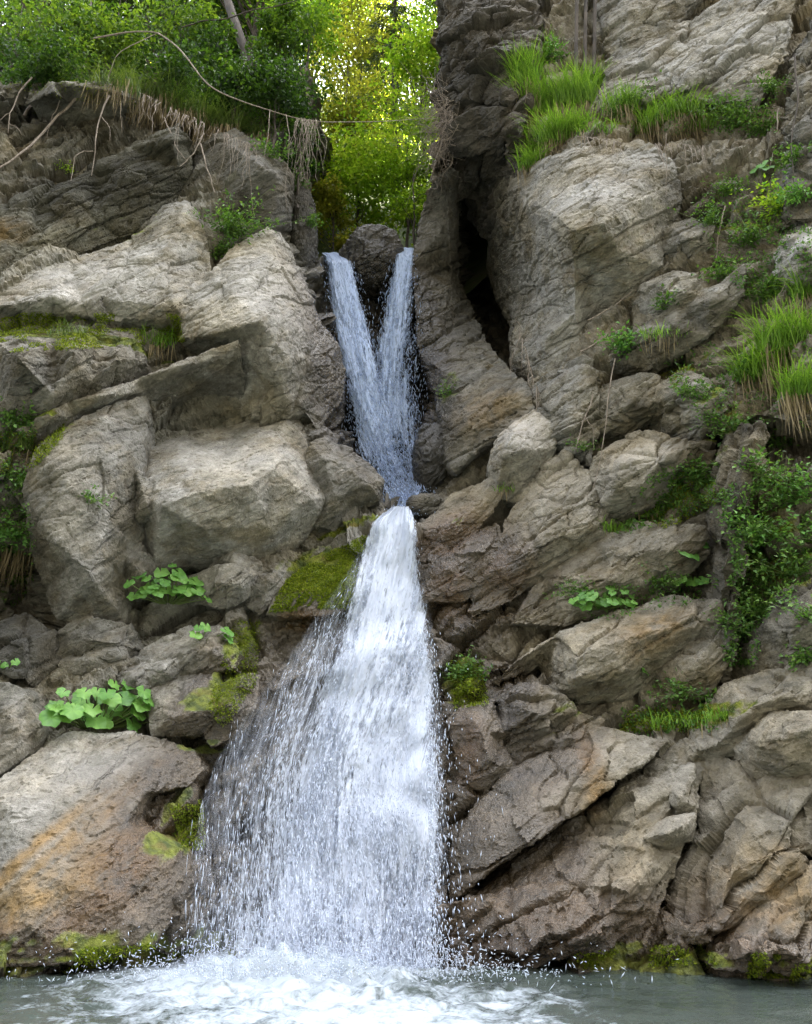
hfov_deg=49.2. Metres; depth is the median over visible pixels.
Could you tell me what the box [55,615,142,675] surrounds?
boulder
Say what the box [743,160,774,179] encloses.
butterbur plant
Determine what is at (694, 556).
butterbur plant
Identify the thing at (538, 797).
rock slab
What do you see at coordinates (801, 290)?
grass tuft
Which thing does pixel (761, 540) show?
leafy herb
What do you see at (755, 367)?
grass tuft
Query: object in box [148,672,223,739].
boulder
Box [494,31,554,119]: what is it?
grass tuft
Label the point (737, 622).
leafy herb
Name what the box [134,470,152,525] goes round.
boulder
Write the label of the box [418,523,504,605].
rock slab
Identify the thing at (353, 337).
waterfall
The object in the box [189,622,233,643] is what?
butterbur plant
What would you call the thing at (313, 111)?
rim bush
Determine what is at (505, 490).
grass tuft
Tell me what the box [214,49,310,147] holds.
rim bush
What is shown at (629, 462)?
boulder
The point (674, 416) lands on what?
boulder
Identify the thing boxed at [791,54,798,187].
root
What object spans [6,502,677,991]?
waterfall
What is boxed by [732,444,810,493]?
leafy herb
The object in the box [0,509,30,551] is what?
leafy herb
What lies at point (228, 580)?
boulder
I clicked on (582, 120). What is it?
grass tuft
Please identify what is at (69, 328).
grass tuft
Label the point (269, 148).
leafy herb
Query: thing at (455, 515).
rock slab
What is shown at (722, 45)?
rock outcrop
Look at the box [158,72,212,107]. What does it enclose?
leafy herb
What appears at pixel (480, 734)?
boulder
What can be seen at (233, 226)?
leafy bush
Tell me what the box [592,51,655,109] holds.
boulder
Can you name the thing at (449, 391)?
leafy herb
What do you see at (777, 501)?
leafy herb
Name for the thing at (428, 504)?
stone
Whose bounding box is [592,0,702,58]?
boulder
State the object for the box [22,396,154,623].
boulder
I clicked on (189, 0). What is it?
sky
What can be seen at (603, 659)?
rock slab
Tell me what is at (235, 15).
branch
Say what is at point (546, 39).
grass tuft
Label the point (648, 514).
grass tuft
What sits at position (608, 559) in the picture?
rock slab
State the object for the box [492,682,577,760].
boulder
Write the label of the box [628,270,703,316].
boulder
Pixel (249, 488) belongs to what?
boulder
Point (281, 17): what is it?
rim bush
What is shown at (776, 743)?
boulder
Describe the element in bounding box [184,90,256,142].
grass tuft
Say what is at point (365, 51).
broadleaf tree
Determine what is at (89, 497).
leafy herb
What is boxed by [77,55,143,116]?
grass tuft
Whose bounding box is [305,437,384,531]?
boulder
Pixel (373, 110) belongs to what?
broadleaf tree
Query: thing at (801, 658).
leafy herb
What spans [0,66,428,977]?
cliff
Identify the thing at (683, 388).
leafy herb
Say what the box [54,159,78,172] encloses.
leafy herb
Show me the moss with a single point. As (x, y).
(338, 581)
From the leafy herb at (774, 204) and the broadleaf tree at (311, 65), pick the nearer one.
the leafy herb at (774, 204)
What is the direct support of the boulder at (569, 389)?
on the cliff at (496, 640)
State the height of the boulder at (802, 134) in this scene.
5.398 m
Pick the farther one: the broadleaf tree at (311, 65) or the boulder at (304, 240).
the broadleaf tree at (311, 65)
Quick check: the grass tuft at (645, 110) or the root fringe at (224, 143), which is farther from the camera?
the grass tuft at (645, 110)
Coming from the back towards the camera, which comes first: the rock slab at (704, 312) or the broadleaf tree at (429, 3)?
the broadleaf tree at (429, 3)
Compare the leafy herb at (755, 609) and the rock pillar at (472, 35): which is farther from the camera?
the rock pillar at (472, 35)
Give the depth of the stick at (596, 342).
14.11 m
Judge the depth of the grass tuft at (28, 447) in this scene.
12.49 m
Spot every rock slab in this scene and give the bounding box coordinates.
[0,81,138,127]
[0,122,198,270]
[0,200,214,333]
[0,731,214,967]
[16,340,241,446]
[129,625,243,687]
[415,477,506,563]
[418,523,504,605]
[447,737,703,969]
[448,726,668,900]
[467,449,610,617]
[491,594,724,703]
[509,518,709,630]
[516,711,605,763]
[610,263,747,376]
[696,854,811,976]
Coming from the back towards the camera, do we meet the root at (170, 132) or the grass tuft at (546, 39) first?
the grass tuft at (546, 39)
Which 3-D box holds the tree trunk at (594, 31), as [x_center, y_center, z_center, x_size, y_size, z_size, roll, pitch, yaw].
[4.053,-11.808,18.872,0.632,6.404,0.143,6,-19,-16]
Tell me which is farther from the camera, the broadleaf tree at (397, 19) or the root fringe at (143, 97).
the broadleaf tree at (397, 19)
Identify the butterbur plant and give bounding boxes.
[0,658,19,667]
[39,679,153,732]
[123,563,211,605]
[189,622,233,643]
[568,585,637,610]
[673,575,708,586]
[678,542,710,560]
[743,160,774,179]
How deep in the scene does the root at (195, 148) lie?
15.85 m
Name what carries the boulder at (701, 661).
on the cliff at (496, 640)
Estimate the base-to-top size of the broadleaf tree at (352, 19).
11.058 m
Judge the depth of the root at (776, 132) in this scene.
15.17 m
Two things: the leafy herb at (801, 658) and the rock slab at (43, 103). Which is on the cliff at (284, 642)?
the rock slab at (43, 103)
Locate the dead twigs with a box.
[384,53,468,206]
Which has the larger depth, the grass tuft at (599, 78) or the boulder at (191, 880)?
the grass tuft at (599, 78)
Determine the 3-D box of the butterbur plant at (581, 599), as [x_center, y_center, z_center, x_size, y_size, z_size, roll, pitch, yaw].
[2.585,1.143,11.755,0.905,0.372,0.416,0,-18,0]
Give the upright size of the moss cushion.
0.348 m
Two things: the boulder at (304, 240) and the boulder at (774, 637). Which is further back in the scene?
the boulder at (304, 240)
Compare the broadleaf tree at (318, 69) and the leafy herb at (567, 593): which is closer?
the leafy herb at (567, 593)
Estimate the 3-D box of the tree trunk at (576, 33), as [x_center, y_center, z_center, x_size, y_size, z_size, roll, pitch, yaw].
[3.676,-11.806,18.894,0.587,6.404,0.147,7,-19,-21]
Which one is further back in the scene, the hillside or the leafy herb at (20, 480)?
the hillside
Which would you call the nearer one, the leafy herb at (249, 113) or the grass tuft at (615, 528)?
the grass tuft at (615, 528)
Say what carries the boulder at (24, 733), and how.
on the cliff at (284, 642)
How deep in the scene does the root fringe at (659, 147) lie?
15.01 m
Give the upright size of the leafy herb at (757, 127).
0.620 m
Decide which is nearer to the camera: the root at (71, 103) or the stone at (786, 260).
the stone at (786, 260)
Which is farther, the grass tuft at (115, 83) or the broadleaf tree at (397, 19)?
the broadleaf tree at (397, 19)
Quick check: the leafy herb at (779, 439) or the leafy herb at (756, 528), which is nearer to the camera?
the leafy herb at (756, 528)
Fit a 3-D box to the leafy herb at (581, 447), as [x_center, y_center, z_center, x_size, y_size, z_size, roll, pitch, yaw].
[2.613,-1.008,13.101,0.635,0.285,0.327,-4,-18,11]
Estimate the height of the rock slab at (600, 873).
2.393 m
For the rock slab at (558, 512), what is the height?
2.683 m
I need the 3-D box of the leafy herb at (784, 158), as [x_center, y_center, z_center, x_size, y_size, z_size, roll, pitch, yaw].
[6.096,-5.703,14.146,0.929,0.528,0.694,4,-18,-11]
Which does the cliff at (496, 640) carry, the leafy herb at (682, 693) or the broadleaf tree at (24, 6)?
the leafy herb at (682, 693)
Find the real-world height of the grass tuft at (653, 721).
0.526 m
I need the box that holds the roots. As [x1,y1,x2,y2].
[280,117,325,207]
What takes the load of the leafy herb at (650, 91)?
on the cliff at (496, 640)
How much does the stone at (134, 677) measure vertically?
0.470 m
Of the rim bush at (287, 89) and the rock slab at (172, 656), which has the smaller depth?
the rock slab at (172, 656)
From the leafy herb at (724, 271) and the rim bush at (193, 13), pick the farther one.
the rim bush at (193, 13)
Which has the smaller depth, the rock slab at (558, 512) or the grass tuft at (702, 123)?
the rock slab at (558, 512)
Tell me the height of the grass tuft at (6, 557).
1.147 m
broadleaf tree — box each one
[0,0,212,80]
[0,0,223,75]
[0,1,139,84]
[31,0,316,87]
[69,0,379,113]
[170,0,353,65]
[203,0,344,124]
[294,0,371,75]
[299,0,437,144]
[312,56,410,194]
[320,55,430,188]
[323,16,437,153]
[340,0,436,98]
[344,0,440,173]
[362,0,439,98]
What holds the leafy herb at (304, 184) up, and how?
on the cliff at (284, 642)
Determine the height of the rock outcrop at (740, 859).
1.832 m
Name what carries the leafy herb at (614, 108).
on the cliff at (496, 640)
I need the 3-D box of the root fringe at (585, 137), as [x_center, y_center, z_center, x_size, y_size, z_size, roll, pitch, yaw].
[3.233,-6.182,14.939,0.812,0.632,0.412,5,-19,-16]
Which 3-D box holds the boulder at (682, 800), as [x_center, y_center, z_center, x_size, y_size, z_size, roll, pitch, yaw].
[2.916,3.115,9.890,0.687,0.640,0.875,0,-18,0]
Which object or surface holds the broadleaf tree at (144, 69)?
on the hillside
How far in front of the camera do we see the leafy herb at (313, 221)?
16.89 m
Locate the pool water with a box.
[0,942,811,1023]
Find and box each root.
[0,98,76,167]
[1,77,32,134]
[47,100,59,135]
[71,151,92,178]
[91,95,109,175]
[163,117,185,159]
[179,132,204,166]
[200,143,214,191]
[576,394,593,448]
[592,358,615,490]
[665,133,666,194]
[701,205,725,273]
[769,108,778,170]
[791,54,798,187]
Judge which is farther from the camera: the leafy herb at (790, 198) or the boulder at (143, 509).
the leafy herb at (790, 198)
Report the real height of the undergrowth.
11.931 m
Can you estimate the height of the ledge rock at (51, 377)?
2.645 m
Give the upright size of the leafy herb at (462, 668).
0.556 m
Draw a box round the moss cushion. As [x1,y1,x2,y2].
[454,675,483,700]
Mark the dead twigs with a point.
(442, 117)
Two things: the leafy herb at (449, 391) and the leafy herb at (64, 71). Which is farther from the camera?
the leafy herb at (64, 71)
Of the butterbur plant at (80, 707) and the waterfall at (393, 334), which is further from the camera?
the waterfall at (393, 334)
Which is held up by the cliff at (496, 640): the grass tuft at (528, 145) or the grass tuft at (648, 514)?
the grass tuft at (528, 145)
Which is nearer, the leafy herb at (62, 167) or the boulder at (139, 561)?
the boulder at (139, 561)
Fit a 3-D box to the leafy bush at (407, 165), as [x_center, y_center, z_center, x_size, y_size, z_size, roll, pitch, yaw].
[0.103,-9.281,25.061,3.792,4.773,3.070,0,-18,0]
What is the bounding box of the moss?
[0,79,811,980]
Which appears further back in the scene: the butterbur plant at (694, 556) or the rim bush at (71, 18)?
the rim bush at (71, 18)
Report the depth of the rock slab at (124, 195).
15.56 m
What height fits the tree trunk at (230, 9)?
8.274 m
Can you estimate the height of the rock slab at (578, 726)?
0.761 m
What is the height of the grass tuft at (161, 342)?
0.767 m
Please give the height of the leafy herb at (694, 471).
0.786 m
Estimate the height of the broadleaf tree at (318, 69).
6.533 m
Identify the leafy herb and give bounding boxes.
[0,388,44,437]
[0,446,26,500]
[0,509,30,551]
[13,39,108,81]
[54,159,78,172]
[78,482,116,508]
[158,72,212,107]
[186,89,217,118]
[222,95,282,132]
[249,130,302,161]
[253,97,321,131]
[290,159,317,192]
[304,207,323,228]
[433,379,454,397]
[439,645,492,684]
[542,24,570,64]
[542,576,591,599]
[565,433,600,450]
[588,319,650,360]
[601,97,631,122]
[619,69,661,120]
[630,480,690,518]
[638,562,689,590]
[647,669,714,706]
[649,283,678,309]
[668,197,728,227]
[671,363,712,400]
[680,442,720,494]
[686,391,779,439]
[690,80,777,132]
[691,252,764,282]
[696,87,732,123]
[699,167,753,201]
[702,602,766,636]
[705,553,776,614]
[707,210,779,253]
[710,497,811,551]
[716,511,780,543]
[719,351,786,386]
[723,585,774,621]
[726,524,811,586]
[728,102,784,138]
[729,173,787,221]
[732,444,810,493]
[745,270,794,306]
[750,456,811,505]
[751,472,811,515]
[753,422,799,449]
[756,68,792,95]
[756,590,811,626]
[757,171,811,222]
[763,140,811,180]
[778,640,811,671]
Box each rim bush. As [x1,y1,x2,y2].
[0,0,114,84]
[0,0,139,82]
[0,17,97,117]
[48,0,177,86]
[114,0,234,98]
[142,31,217,124]
[178,15,264,108]
[190,38,282,129]
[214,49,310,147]
[236,0,335,82]
[265,0,348,67]
[274,49,328,157]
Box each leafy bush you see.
[134,0,301,113]
[188,185,317,245]
[210,235,239,259]
[311,172,362,252]
[314,95,427,245]
[345,93,439,247]
[377,171,431,244]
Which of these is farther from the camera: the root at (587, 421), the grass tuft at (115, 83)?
the grass tuft at (115, 83)
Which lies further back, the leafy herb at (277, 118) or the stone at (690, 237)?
the leafy herb at (277, 118)
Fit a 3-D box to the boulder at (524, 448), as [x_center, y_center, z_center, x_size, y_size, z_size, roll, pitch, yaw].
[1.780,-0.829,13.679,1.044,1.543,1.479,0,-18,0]
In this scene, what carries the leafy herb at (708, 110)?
on the cliff at (496, 640)
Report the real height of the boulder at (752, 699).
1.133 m
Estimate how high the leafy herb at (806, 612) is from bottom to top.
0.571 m
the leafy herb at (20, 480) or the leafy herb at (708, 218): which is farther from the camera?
the leafy herb at (708, 218)
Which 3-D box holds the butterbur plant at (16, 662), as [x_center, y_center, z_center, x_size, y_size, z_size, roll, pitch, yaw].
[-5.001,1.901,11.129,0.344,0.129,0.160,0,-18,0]
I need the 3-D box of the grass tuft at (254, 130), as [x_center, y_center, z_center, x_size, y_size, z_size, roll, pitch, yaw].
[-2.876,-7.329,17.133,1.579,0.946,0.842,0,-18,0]
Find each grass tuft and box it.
[0,428,39,469]
[0,517,34,591]
[1,568,33,604]
[45,318,88,335]
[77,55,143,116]
[111,57,195,130]
[138,324,179,361]
[152,82,220,139]
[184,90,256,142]
[223,111,284,149]
[486,59,570,152]
[492,482,514,506]
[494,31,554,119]
[505,99,586,159]
[505,138,556,184]
[508,124,554,158]
[532,48,609,122]
[535,22,564,71]
[541,91,604,150]
[564,55,616,95]
[572,111,619,140]
[595,75,650,127]
[598,515,633,537]
[618,95,660,135]
[622,92,700,143]
[637,320,691,355]
[637,504,666,521]
[643,78,718,138]
[644,707,701,738]
[670,102,722,141]
[701,702,738,736]
[705,331,805,423]
[725,292,811,399]
[760,348,811,441]
[773,264,811,321]
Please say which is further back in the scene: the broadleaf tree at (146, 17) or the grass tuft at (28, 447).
the broadleaf tree at (146, 17)
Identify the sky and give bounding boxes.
[3,0,436,98]
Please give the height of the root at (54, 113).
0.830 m
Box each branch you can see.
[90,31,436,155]
[182,0,297,27]
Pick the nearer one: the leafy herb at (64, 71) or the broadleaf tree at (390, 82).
the leafy herb at (64, 71)
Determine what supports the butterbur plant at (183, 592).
on the cliff at (284, 642)
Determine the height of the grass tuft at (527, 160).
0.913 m
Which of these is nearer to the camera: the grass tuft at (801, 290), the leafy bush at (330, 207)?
the grass tuft at (801, 290)
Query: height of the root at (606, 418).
2.092 m
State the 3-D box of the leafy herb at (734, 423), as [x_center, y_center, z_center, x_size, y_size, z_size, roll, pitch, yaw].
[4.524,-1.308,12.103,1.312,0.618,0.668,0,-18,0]
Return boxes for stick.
[580,328,624,351]
[587,291,632,320]
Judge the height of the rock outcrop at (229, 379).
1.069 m
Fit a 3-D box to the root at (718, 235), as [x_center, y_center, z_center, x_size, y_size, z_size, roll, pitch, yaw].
[4.929,-4.362,14.238,0.553,1.296,0.053,0,-18,0]
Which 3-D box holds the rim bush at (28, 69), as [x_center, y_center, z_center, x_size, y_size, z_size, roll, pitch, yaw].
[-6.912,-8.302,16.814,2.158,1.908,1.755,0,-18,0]
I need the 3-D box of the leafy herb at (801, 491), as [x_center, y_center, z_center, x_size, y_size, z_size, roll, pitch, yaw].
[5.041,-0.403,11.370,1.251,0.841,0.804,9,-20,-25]
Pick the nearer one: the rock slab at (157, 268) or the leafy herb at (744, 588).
the leafy herb at (744, 588)
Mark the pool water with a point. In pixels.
(397, 995)
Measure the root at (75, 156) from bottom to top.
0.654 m
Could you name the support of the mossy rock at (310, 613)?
on the cliff at (284, 642)
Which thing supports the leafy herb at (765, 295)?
on the cliff at (496, 640)
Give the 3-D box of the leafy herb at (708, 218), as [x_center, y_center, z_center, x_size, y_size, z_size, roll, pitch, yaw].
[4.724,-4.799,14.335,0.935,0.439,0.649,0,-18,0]
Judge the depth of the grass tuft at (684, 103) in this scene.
16.36 m
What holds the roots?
on the cliff at (284, 642)
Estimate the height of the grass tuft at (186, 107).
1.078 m
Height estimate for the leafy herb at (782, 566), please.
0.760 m
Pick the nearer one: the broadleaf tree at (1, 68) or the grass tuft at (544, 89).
the grass tuft at (544, 89)
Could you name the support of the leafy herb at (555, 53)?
on the cliff at (496, 640)
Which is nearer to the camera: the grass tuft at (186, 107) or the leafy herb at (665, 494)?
the leafy herb at (665, 494)
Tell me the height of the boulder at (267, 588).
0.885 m
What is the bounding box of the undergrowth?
[0,97,811,736]
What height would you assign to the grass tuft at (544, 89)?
2.106 m
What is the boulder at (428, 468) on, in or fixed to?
on the stream bed
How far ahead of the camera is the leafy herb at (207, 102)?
17.55 m
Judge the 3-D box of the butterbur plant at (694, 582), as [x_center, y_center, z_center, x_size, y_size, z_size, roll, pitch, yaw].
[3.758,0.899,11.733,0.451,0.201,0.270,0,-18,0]
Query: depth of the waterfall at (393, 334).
16.79 m
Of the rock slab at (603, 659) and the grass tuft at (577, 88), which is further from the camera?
the grass tuft at (577, 88)
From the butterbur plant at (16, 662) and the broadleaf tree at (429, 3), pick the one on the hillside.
the broadleaf tree at (429, 3)
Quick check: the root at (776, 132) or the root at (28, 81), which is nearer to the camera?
the root at (776, 132)
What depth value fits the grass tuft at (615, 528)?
12.33 m
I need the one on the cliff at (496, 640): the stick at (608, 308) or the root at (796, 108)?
the stick at (608, 308)
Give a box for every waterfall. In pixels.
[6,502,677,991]
[318,252,425,515]
[360,247,436,517]
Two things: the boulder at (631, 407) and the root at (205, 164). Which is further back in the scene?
the root at (205, 164)
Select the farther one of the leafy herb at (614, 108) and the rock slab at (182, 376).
the leafy herb at (614, 108)
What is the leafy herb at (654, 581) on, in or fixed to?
on the cliff at (496, 640)
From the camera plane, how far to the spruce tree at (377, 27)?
61.57 m
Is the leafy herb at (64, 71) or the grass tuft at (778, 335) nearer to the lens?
the grass tuft at (778, 335)
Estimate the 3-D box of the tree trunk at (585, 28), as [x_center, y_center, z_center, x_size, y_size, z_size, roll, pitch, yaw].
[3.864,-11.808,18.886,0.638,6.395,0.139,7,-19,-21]
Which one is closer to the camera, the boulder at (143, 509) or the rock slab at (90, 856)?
the rock slab at (90, 856)
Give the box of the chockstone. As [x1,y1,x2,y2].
[339,224,403,300]
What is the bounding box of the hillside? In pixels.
[1,39,487,293]
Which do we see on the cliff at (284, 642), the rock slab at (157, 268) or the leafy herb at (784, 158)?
the rock slab at (157, 268)
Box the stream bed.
[316,249,457,556]
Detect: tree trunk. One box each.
[223,0,255,69]
[574,0,578,70]
[583,0,587,70]
[592,0,596,75]
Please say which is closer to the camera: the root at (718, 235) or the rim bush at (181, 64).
the root at (718, 235)
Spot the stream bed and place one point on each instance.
(357, 522)
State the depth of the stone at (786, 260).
12.98 m
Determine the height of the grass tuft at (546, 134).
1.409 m
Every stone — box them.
[116,666,151,697]
[406,493,443,519]
[662,217,714,258]
[723,930,778,964]
[772,226,811,290]
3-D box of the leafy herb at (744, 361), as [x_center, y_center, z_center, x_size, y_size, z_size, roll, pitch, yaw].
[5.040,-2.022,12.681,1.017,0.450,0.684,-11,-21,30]
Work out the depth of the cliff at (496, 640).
12.79 m
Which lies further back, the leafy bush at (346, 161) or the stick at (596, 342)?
the leafy bush at (346, 161)
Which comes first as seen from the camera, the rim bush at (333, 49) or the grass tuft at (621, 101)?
the grass tuft at (621, 101)
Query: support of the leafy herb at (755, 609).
on the cliff at (496, 640)
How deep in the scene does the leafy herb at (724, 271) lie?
13.69 m
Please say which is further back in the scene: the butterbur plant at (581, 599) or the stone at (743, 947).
the butterbur plant at (581, 599)
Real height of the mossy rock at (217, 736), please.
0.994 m
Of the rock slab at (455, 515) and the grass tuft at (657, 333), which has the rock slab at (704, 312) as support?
the grass tuft at (657, 333)
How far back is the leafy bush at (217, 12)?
25.15 m
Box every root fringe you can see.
[138,94,194,156]
[188,117,256,215]
[285,117,326,205]
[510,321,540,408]
[572,133,624,167]
[653,138,710,180]
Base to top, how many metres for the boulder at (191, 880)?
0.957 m
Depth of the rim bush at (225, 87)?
17.15 m
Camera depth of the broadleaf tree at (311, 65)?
45.31 m
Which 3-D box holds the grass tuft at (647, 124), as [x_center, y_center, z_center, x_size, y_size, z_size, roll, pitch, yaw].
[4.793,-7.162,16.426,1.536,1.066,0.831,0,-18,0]
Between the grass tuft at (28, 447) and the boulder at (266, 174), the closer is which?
the grass tuft at (28, 447)
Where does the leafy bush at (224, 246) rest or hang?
on the cliff at (284, 642)
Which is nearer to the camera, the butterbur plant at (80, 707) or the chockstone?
the butterbur plant at (80, 707)
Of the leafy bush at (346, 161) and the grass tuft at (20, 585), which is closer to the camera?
the grass tuft at (20, 585)
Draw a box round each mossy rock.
[201,673,261,750]
[266,542,361,623]
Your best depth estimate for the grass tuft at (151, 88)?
17.04 m
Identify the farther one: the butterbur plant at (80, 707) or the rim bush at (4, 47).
the rim bush at (4, 47)
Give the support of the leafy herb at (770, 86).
on the boulder at (802, 134)
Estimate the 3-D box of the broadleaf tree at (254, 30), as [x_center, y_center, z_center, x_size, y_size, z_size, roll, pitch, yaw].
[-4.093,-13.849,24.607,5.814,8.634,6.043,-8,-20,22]
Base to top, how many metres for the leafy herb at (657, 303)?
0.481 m
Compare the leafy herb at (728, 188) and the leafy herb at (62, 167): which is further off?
the leafy herb at (62, 167)
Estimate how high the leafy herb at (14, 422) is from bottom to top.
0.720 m
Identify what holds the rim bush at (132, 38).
on the cliff at (284, 642)
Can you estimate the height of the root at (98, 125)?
1.755 m
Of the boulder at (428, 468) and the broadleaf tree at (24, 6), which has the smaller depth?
the boulder at (428, 468)
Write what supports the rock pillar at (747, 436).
on the cliff at (496, 640)
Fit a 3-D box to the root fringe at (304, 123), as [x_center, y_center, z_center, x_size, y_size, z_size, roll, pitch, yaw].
[-1.805,-6.373,16.114,0.722,2.235,0.441,3,-18,-10]
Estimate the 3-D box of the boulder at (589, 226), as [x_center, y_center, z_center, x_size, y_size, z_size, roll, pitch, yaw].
[3.284,-4.411,17.042,2.972,5.963,6.285,0,-18,0]
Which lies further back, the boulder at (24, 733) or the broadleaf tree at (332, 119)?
the broadleaf tree at (332, 119)
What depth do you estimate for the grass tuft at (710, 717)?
10.05 m
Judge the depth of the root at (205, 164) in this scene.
15.76 m
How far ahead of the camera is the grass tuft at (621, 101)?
16.58 m
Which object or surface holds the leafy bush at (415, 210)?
on the cliff at (496, 640)
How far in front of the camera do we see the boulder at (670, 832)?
9.19 m
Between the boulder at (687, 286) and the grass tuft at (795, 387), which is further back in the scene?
the boulder at (687, 286)
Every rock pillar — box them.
[429,0,545,240]
[693,420,769,682]
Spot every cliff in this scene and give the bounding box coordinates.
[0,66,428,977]
[404,0,811,980]
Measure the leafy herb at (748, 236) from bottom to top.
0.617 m
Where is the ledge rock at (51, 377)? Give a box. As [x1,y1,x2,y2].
[0,323,151,446]
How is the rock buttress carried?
on the cliff at (496, 640)
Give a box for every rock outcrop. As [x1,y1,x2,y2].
[152,358,245,410]
[179,226,346,429]
[625,0,797,118]
[660,757,811,945]
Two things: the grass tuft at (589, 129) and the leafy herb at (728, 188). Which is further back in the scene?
the grass tuft at (589, 129)
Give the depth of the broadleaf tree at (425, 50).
32.97 m
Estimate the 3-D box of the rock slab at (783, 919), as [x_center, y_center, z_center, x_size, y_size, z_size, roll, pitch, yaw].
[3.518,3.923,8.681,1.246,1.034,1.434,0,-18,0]
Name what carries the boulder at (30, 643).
on the cliff at (284, 642)
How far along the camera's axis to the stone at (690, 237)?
14.32 m
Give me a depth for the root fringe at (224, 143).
15.33 m
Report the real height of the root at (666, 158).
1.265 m
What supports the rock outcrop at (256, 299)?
attached to the cliff at (284, 642)
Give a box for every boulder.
[0,612,61,686]
[0,682,52,777]
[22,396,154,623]
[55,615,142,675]
[125,541,159,602]
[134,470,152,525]
[144,420,324,575]
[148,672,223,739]
[151,854,219,955]
[186,552,262,614]
[193,128,294,234]
[244,559,294,617]
[290,186,318,268]
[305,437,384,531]
[411,423,446,493]
[445,698,514,790]
[486,138,682,381]
[486,409,556,507]
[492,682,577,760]
[530,354,600,468]
[588,429,699,528]
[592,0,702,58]
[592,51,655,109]
[595,372,664,439]
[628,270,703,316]
[643,812,696,849]
[648,366,727,440]
[655,622,731,700]
[666,762,696,814]
[684,661,811,761]
[729,710,811,779]
[742,578,811,675]
[774,20,811,234]
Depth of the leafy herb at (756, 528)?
10.98 m
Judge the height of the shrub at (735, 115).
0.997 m
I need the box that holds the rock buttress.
[411,164,534,479]

